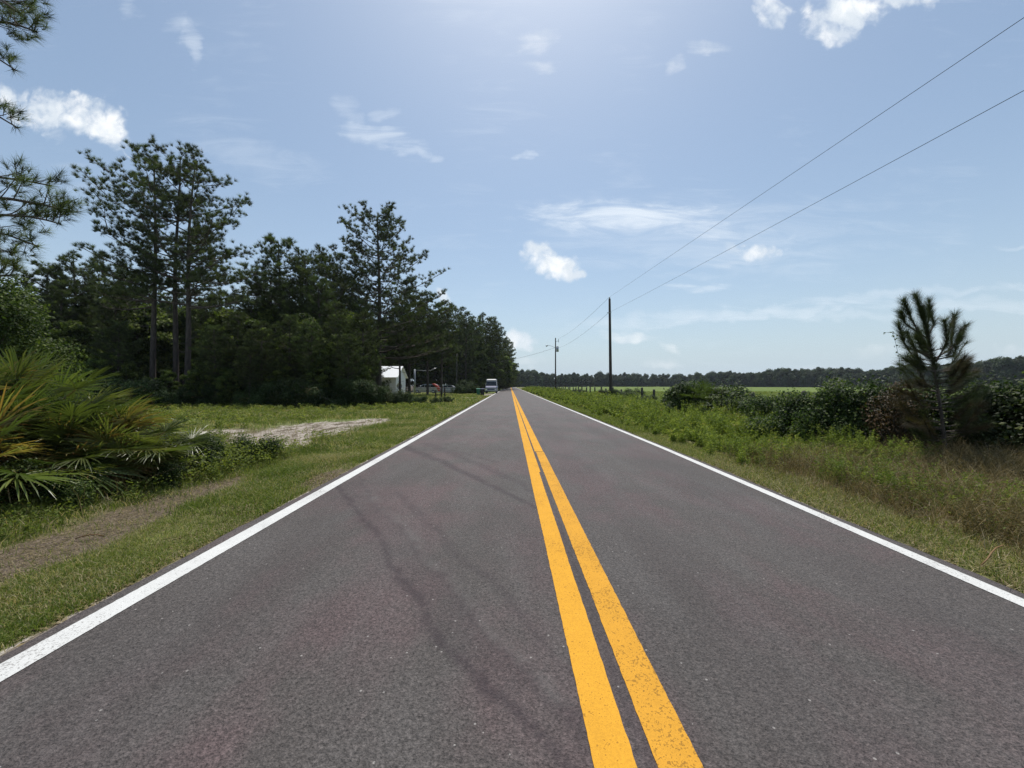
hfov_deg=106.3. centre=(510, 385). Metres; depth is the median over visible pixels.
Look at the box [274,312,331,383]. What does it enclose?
leafy tree
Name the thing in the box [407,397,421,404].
bush
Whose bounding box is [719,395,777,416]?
shrub
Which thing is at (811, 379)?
distant tree
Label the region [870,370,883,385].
distant tree
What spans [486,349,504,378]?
leafy tree
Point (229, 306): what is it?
pine tree
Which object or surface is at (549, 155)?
sky
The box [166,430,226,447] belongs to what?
shrub
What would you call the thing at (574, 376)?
distant tree
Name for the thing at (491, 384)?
camper van
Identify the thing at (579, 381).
distant tree
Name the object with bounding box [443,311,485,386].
pine tree
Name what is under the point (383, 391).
bush
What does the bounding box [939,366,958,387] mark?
distant tree
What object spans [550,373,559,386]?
distant tree
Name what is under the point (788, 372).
distant tree
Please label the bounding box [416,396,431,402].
bush
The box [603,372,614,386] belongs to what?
distant tree
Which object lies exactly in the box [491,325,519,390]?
pine tree
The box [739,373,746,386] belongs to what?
distant tree
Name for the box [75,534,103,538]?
stick
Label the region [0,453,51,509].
shrub
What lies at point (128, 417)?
saw palmetto
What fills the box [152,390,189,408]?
bush
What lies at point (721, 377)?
distant tree
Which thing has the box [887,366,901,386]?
distant tree
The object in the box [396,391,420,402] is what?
bush
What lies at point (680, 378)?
distant tree
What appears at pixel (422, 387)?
yard fence
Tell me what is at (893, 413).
shrub
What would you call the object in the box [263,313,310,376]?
tree
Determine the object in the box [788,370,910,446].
shrub
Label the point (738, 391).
shrub
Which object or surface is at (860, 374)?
distant tree
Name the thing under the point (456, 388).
yard bush
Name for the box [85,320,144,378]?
tree
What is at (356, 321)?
leafy tree
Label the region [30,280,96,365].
pine tree
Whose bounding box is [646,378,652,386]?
distant tree
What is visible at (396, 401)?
bush
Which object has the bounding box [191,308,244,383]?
leafy tree
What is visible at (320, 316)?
leafy tree
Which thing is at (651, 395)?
shrub
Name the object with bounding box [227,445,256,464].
shrub
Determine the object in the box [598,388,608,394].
shrub
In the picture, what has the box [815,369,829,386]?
distant tree
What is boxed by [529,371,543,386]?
distant tree
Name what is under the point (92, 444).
saw palmetto
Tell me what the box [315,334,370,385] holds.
leafy tree
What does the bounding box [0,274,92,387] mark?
leafy tree
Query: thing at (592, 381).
distant tree
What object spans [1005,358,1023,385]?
distant tree
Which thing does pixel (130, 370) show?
leafy tree
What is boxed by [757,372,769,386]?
distant tree
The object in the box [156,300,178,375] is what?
leafy tree
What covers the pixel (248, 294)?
pine tree
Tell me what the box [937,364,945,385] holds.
distant tree
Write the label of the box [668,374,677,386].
distant tree
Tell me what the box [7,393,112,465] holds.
shrub
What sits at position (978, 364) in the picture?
distant tree
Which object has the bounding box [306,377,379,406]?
bush
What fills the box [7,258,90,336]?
pine tree
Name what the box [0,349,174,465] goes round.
saw palmetto
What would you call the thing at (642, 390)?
wire fence
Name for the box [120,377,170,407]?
bush
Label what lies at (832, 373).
distant tree
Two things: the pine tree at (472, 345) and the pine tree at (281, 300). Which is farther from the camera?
the pine tree at (472, 345)
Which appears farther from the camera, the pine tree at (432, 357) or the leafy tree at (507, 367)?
the leafy tree at (507, 367)
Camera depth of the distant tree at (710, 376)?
354.97 m
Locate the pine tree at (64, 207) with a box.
[0,0,87,283]
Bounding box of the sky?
[0,0,1023,385]
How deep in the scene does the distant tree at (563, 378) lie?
356.93 m
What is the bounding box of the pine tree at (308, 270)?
[258,246,344,330]
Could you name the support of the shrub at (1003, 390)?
on the ground at (316, 424)
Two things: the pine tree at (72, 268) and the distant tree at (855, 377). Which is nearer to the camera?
the pine tree at (72, 268)
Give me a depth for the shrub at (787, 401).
10.02 m
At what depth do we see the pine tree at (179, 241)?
29.81 m
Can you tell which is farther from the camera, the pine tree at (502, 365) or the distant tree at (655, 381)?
the distant tree at (655, 381)
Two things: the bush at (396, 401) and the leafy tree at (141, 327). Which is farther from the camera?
the leafy tree at (141, 327)
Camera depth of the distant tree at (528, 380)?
337.79 m
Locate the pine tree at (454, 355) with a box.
[439,319,472,385]
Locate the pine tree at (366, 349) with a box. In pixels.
[342,310,384,378]
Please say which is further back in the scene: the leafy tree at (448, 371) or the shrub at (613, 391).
the leafy tree at (448, 371)
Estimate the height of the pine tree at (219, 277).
19.110 m
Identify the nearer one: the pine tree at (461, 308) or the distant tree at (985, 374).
the pine tree at (461, 308)
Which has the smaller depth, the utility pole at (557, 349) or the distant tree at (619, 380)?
the utility pole at (557, 349)
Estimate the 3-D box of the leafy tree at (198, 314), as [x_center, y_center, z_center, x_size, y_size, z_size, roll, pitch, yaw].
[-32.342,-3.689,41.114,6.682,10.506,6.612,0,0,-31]
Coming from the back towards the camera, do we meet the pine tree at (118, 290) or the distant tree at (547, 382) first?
the distant tree at (547, 382)
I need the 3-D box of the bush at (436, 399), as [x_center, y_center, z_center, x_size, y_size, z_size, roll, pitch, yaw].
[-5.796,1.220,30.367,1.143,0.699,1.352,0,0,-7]
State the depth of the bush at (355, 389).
25.28 m
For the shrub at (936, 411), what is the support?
on the ground at (316, 424)
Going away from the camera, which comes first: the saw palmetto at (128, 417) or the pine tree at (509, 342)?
the saw palmetto at (128, 417)
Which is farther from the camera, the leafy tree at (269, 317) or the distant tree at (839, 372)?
the distant tree at (839, 372)
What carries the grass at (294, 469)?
on the ground at (316, 424)
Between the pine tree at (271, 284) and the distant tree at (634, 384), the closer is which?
the pine tree at (271, 284)
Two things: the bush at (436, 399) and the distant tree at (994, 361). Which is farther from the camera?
the distant tree at (994, 361)
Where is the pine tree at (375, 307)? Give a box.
[307,200,457,390]
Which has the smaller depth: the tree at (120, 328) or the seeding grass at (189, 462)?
the seeding grass at (189, 462)
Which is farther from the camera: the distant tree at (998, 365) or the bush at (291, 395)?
the distant tree at (998, 365)
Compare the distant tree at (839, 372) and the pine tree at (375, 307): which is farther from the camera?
the distant tree at (839, 372)
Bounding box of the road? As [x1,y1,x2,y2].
[0,387,1023,767]
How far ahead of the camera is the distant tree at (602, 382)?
382.69 m
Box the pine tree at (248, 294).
[233,285,263,384]
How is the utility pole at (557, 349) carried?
on the ground at (316, 424)
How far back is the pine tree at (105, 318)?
32.34 m
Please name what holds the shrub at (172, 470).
on the ground at (316, 424)
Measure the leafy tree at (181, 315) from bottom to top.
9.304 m
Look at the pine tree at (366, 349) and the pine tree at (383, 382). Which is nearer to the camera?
the pine tree at (366, 349)
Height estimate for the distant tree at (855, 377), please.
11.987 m
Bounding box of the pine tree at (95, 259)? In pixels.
[63,251,150,321]
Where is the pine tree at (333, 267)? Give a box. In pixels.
[283,243,364,345]
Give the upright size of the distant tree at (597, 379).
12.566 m
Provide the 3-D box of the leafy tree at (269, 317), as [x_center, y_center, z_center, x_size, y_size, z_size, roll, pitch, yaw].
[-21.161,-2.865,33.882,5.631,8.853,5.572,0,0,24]
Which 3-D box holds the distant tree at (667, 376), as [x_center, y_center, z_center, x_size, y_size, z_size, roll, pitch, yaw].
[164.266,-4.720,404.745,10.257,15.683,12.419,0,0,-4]
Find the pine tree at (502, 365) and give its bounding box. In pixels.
[490,334,512,388]
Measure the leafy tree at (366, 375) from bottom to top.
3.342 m
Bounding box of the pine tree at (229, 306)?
[179,289,238,384]
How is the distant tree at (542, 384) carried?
on the ground at (316, 424)
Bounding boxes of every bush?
[75,375,178,408]
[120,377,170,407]
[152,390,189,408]
[163,384,197,408]
[168,390,202,408]
[191,384,231,405]
[216,389,247,405]
[229,378,297,405]
[258,382,299,408]
[273,375,324,408]
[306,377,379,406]
[316,385,364,406]
[317,383,335,403]
[342,374,363,405]
[349,380,391,404]
[368,382,404,405]
[389,393,401,404]
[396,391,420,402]
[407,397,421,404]
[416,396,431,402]
[432,397,442,402]
[442,396,454,401]
[451,384,463,393]
[457,386,468,393]
[459,379,480,387]
[464,383,479,393]
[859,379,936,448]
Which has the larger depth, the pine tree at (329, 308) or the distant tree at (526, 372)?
the distant tree at (526, 372)
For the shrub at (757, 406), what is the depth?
13.31 m
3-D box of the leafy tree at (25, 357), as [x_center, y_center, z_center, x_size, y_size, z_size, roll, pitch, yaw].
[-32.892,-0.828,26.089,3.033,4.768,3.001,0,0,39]
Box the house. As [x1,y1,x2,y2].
[375,366,407,393]
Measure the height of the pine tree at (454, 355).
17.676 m
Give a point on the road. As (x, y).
(512, 577)
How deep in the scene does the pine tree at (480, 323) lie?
88.95 m
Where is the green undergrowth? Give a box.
[726,443,1023,551]
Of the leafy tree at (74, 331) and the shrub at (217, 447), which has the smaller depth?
the shrub at (217, 447)
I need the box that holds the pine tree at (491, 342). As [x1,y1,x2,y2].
[468,312,501,388]
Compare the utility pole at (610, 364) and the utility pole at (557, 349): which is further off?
the utility pole at (557, 349)
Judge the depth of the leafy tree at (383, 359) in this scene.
84.63 m
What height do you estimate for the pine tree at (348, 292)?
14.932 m
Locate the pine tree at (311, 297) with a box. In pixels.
[285,273,337,353]
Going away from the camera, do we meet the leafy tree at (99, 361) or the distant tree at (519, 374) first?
the leafy tree at (99, 361)
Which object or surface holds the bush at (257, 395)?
on the ground at (316, 424)
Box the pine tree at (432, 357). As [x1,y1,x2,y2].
[411,289,451,394]
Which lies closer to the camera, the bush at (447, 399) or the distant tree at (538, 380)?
the bush at (447, 399)
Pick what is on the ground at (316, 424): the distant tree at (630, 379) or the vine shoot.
the distant tree at (630, 379)
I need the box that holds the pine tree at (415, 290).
[384,285,431,393]
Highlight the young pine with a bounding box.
[886,288,998,452]
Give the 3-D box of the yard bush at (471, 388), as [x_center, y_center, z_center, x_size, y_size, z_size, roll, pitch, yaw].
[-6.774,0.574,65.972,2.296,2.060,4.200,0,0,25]
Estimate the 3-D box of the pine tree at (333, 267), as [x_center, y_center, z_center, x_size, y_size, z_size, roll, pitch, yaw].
[-18.085,-6.126,38.187,8.156,15.356,7.910,0,0,32]
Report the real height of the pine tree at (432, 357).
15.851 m
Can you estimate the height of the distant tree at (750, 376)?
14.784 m
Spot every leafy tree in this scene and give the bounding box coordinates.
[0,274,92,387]
[3,340,55,368]
[37,319,102,380]
[50,304,107,367]
[76,352,120,381]
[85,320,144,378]
[92,303,183,380]
[110,360,150,385]
[146,306,206,384]
[154,369,181,394]
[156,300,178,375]
[180,361,219,399]
[181,301,207,336]
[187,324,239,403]
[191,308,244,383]
[212,307,253,356]
[212,366,245,403]
[223,319,284,388]
[233,303,288,379]
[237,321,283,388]
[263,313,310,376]
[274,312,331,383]
[304,349,338,403]
[307,307,334,350]
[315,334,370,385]
[330,311,377,370]
[346,361,375,384]
[381,333,398,365]
[401,337,440,391]
[423,350,453,386]
[440,342,464,378]
[455,345,490,382]
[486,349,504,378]
[492,352,512,389]
[507,362,518,382]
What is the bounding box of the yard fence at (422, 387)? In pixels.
[389,387,466,392]
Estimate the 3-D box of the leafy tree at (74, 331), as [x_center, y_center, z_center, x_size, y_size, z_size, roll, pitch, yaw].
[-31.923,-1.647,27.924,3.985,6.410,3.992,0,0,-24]
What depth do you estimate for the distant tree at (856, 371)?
288.76 m
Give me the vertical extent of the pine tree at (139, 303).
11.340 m
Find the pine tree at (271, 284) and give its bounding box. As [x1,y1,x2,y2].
[247,270,282,319]
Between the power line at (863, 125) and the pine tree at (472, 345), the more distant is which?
the pine tree at (472, 345)
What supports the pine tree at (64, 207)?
on the ground at (316, 424)
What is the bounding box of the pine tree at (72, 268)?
[20,249,115,368]
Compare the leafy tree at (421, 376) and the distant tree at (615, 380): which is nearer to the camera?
the leafy tree at (421, 376)
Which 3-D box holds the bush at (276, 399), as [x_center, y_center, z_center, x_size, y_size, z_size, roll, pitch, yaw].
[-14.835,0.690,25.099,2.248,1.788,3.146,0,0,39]
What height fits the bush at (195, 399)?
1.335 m
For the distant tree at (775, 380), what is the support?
on the ground at (316, 424)
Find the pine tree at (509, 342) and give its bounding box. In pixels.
[502,337,517,389]
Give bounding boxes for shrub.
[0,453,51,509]
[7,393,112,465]
[29,460,126,511]
[145,457,193,489]
[152,430,229,472]
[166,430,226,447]
[227,429,283,458]
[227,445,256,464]
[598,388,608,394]
[603,389,622,396]
[613,387,646,397]
[635,393,657,400]
[655,379,721,413]
[682,380,754,413]
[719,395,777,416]
[737,390,776,418]
[743,387,818,443]
[771,384,871,446]
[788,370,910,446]
[871,381,969,452]
[892,379,1019,454]
[945,369,1023,455]
[965,381,1023,462]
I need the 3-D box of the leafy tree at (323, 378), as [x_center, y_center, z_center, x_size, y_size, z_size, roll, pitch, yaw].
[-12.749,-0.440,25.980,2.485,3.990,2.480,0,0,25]
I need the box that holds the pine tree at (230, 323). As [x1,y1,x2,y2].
[212,310,259,384]
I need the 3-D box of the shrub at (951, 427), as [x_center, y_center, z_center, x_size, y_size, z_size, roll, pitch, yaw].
[9.980,0.714,8.730,2.688,1.862,2.499,0,0,-4]
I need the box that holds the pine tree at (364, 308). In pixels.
[346,299,390,383]
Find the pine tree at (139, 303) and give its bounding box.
[118,285,181,387]
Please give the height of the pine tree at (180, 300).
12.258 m
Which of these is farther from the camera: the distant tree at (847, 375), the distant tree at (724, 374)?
the distant tree at (724, 374)
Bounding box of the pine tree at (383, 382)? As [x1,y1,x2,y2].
[350,289,391,387]
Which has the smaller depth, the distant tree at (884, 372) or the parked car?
the parked car
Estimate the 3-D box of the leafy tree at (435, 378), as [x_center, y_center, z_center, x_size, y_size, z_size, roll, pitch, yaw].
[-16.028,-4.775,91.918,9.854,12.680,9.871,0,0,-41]
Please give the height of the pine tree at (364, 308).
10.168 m
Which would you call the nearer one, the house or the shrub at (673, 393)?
the shrub at (673, 393)
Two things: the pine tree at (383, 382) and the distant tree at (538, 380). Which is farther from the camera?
the distant tree at (538, 380)
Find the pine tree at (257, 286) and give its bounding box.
[233,232,326,336]
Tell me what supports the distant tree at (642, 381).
on the ground at (316, 424)
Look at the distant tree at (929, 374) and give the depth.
225.22 m
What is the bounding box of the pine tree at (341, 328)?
[313,313,357,399]
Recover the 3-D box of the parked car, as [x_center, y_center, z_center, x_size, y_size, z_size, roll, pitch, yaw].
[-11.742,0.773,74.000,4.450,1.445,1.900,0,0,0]
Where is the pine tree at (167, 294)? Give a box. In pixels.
[148,284,180,344]
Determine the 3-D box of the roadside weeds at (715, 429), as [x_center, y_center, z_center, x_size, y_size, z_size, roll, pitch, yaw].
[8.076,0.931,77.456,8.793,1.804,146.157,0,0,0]
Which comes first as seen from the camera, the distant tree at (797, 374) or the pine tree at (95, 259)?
the pine tree at (95, 259)
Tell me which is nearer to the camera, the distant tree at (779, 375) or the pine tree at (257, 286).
the pine tree at (257, 286)
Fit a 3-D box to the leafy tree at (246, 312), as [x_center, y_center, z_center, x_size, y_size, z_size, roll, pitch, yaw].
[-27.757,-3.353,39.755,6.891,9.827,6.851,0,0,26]
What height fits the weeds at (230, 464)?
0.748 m
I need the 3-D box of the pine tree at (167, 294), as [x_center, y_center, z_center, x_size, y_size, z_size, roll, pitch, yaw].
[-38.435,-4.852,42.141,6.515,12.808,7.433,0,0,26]
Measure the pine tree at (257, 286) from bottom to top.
15.404 m
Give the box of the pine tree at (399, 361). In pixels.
[376,300,421,390]
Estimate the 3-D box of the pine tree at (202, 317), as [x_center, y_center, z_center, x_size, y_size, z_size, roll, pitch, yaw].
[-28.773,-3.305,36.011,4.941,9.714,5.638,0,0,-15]
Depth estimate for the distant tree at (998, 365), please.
195.94 m
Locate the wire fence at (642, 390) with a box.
[545,386,806,399]
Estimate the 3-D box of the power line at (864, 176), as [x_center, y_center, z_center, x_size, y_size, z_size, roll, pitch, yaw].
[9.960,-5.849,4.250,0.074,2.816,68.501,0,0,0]
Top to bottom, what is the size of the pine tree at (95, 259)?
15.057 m
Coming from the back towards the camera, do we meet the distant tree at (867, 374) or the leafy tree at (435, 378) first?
the distant tree at (867, 374)
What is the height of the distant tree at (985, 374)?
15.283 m
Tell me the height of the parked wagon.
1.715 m
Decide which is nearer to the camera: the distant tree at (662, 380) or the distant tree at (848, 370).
the distant tree at (848, 370)
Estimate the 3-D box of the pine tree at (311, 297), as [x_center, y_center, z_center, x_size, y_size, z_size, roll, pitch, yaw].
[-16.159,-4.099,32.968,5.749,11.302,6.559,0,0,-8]
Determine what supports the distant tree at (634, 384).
on the ground at (316, 424)
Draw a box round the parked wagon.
[412,384,437,392]
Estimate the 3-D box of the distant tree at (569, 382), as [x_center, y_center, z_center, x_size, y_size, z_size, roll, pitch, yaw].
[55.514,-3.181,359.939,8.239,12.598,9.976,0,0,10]
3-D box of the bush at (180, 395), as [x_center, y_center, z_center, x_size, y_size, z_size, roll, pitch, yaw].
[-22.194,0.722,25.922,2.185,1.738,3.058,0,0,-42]
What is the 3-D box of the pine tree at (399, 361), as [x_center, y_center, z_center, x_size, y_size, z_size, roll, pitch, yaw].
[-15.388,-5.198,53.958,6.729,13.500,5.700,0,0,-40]
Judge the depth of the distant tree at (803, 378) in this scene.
298.20 m
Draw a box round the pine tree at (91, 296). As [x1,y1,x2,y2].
[70,281,120,349]
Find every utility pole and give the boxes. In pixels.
[546,338,558,387]
[607,297,611,392]
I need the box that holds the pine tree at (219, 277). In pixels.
[84,144,266,384]
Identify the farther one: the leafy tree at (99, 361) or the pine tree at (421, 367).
the pine tree at (421, 367)
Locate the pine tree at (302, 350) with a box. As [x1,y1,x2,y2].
[290,320,331,379]
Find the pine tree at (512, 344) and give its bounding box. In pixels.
[501,339,522,387]
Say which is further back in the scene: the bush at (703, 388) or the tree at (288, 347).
the tree at (288, 347)
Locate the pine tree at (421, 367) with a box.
[402,316,432,386]
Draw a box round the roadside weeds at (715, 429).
[521,385,1023,517]
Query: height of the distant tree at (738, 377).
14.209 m
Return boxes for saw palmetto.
[0,345,156,452]
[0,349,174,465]
[0,377,149,504]
[0,380,192,496]
[9,412,225,499]
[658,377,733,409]
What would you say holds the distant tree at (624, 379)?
on the ground at (316, 424)
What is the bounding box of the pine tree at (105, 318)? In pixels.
[82,286,146,374]
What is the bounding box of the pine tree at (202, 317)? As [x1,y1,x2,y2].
[169,301,222,389]
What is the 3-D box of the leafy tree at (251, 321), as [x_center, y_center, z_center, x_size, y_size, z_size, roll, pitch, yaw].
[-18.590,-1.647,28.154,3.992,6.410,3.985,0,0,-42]
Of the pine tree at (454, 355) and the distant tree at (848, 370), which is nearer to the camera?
the pine tree at (454, 355)
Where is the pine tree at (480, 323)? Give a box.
[453,317,491,387]
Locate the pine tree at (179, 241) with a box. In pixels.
[112,134,226,387]
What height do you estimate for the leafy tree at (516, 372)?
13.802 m
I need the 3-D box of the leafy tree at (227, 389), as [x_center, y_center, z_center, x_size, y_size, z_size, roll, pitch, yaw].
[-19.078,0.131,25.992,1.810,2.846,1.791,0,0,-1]
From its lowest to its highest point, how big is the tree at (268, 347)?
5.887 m
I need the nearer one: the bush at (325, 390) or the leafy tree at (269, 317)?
the bush at (325, 390)
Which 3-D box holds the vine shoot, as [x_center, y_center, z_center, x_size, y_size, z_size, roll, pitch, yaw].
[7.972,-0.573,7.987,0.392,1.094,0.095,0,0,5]
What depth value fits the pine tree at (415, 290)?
55.45 m
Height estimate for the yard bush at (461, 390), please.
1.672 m
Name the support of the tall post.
on the ground at (316, 424)
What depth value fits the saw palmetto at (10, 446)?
4.89 m
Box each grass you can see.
[0,391,1023,651]
[0,421,350,541]
[718,433,1023,562]
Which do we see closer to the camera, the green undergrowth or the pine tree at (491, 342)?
the green undergrowth
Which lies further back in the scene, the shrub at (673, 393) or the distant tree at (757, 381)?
the distant tree at (757, 381)
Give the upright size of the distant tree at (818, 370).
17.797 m
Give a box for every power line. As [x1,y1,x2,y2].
[626,18,1022,285]
[630,90,1023,301]
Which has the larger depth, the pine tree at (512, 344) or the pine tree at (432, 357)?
the pine tree at (512, 344)
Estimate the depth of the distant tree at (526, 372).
340.19 m
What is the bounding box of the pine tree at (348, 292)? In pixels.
[328,273,382,381]
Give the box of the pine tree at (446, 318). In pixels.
[425,300,462,394]
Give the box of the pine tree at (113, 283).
[108,268,157,352]
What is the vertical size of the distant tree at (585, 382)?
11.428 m
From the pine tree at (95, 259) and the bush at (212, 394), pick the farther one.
the pine tree at (95, 259)
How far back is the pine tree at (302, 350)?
25.60 m
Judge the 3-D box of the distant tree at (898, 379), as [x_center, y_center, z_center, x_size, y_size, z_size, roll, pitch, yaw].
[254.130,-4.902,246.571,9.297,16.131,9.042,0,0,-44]
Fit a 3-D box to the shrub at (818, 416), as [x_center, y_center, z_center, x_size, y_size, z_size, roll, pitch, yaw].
[7.732,0.808,9.569,1.979,1.688,2.128,0,0,18]
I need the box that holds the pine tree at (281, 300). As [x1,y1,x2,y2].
[264,278,304,370]
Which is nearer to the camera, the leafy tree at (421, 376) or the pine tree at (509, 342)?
the leafy tree at (421, 376)
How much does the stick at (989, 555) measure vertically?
0.116 m
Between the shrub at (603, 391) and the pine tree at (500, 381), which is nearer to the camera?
the shrub at (603, 391)
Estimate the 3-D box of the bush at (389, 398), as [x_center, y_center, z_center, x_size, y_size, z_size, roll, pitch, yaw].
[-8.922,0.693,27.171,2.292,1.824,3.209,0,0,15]
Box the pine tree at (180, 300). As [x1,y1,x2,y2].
[159,286,207,380]
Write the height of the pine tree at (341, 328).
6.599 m
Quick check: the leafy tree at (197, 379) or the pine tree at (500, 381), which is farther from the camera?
the pine tree at (500, 381)
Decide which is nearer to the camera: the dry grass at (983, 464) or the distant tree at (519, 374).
the dry grass at (983, 464)
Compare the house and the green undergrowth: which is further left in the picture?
the house
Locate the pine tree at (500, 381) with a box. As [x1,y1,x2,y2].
[482,316,507,386]
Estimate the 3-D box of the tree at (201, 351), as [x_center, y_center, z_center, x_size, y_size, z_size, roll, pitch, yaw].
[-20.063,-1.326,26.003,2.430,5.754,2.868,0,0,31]
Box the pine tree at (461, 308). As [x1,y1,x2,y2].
[435,305,474,382]
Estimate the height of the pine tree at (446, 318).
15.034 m
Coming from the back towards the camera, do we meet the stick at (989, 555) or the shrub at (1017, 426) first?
the shrub at (1017, 426)
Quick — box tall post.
[414,368,435,393]
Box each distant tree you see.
[514,372,521,386]
[520,374,526,386]
[523,370,531,386]
[527,374,532,386]
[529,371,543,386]
[539,373,544,386]
[544,373,551,386]
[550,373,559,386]
[559,373,566,386]
[565,376,573,386]
[571,372,578,386]
[575,375,582,386]
[583,377,589,386]
[588,376,595,386]
[594,376,600,386]
[598,376,604,386]
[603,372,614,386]
[608,374,617,386]
[616,376,622,386]
[621,377,627,386]
[626,375,635,386]
[631,376,637,386]
[635,374,642,386]
[640,377,645,386]
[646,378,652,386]
[652,376,658,386]
[659,376,666,386]
[663,373,669,386]
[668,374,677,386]
[675,374,684,384]
[694,372,702,383]
[705,373,715,385]
[715,372,724,386]
[721,372,729,386]
[725,373,737,385]
[733,373,741,386]
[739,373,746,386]
[746,372,755,386]
[753,373,761,386]
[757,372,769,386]
[766,372,774,386]
[771,368,781,386]
[776,370,788,386]
[781,368,795,386]
[790,369,801,386]
[797,369,810,386]
[806,372,815,386]
[811,367,824,386]
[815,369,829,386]
[823,371,836,382]
[830,369,844,386]
[841,372,853,386]
[843,367,852,378]
[852,367,862,386]
[852,373,860,385]
[855,371,868,385]
[860,371,873,384]
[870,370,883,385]
[878,370,890,386]
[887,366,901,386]
[896,370,904,381]
[913,366,934,387]
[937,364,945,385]
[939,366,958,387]
[966,361,984,386]
[974,360,994,385]
[981,363,1003,385]
[987,357,999,363]
[992,357,1022,384]
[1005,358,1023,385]
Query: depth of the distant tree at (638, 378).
399.70 m
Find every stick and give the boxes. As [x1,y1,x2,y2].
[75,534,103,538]
[979,545,1003,565]
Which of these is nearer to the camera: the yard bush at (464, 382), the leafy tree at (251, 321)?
the leafy tree at (251, 321)
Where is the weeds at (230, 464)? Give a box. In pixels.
[0,401,446,541]
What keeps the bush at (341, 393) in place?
on the ground at (316, 424)
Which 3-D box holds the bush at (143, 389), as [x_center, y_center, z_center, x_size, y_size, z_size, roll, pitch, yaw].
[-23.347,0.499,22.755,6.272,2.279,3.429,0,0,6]
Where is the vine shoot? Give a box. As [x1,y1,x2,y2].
[883,331,900,383]
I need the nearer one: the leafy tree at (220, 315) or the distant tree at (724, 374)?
the leafy tree at (220, 315)
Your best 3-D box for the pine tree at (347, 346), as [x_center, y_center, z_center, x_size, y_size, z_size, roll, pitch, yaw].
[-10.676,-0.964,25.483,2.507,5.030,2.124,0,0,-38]
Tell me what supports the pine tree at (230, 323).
on the ground at (316, 424)
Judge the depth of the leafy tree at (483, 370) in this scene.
88.94 m
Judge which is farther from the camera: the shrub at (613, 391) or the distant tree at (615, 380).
the distant tree at (615, 380)
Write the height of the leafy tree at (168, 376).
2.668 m
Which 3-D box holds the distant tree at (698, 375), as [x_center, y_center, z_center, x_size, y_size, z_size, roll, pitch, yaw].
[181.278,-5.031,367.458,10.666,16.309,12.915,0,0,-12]
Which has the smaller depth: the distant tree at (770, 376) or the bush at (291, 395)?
the bush at (291, 395)
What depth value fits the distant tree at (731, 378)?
337.64 m
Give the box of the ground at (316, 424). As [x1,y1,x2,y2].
[0,386,1023,656]
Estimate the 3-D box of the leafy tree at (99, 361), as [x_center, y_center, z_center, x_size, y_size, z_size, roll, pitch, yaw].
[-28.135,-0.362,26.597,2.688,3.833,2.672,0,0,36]
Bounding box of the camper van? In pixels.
[484,379,497,392]
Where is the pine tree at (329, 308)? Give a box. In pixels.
[317,300,353,343]
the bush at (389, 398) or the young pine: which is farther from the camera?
the bush at (389, 398)
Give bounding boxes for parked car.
[437,386,454,392]
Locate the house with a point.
(392, 374)
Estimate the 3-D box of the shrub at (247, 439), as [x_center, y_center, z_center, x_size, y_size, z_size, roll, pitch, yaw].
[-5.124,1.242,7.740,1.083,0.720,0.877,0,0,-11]
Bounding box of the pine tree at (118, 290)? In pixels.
[69,138,226,380]
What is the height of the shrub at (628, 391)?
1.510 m
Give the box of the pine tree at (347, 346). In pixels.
[329,334,367,383]
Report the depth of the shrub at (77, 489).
4.76 m
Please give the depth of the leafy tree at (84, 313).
34.46 m
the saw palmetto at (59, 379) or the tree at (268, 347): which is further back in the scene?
the tree at (268, 347)
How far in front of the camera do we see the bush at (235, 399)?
26.27 m
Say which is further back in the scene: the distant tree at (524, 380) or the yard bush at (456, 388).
the distant tree at (524, 380)
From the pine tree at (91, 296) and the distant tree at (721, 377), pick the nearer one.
the pine tree at (91, 296)
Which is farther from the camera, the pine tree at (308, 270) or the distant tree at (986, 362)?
the distant tree at (986, 362)
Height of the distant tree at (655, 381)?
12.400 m
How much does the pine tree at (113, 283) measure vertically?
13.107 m
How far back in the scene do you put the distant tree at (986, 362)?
206.44 m
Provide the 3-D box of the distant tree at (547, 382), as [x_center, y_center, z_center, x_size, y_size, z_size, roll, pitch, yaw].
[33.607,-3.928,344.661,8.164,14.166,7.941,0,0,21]

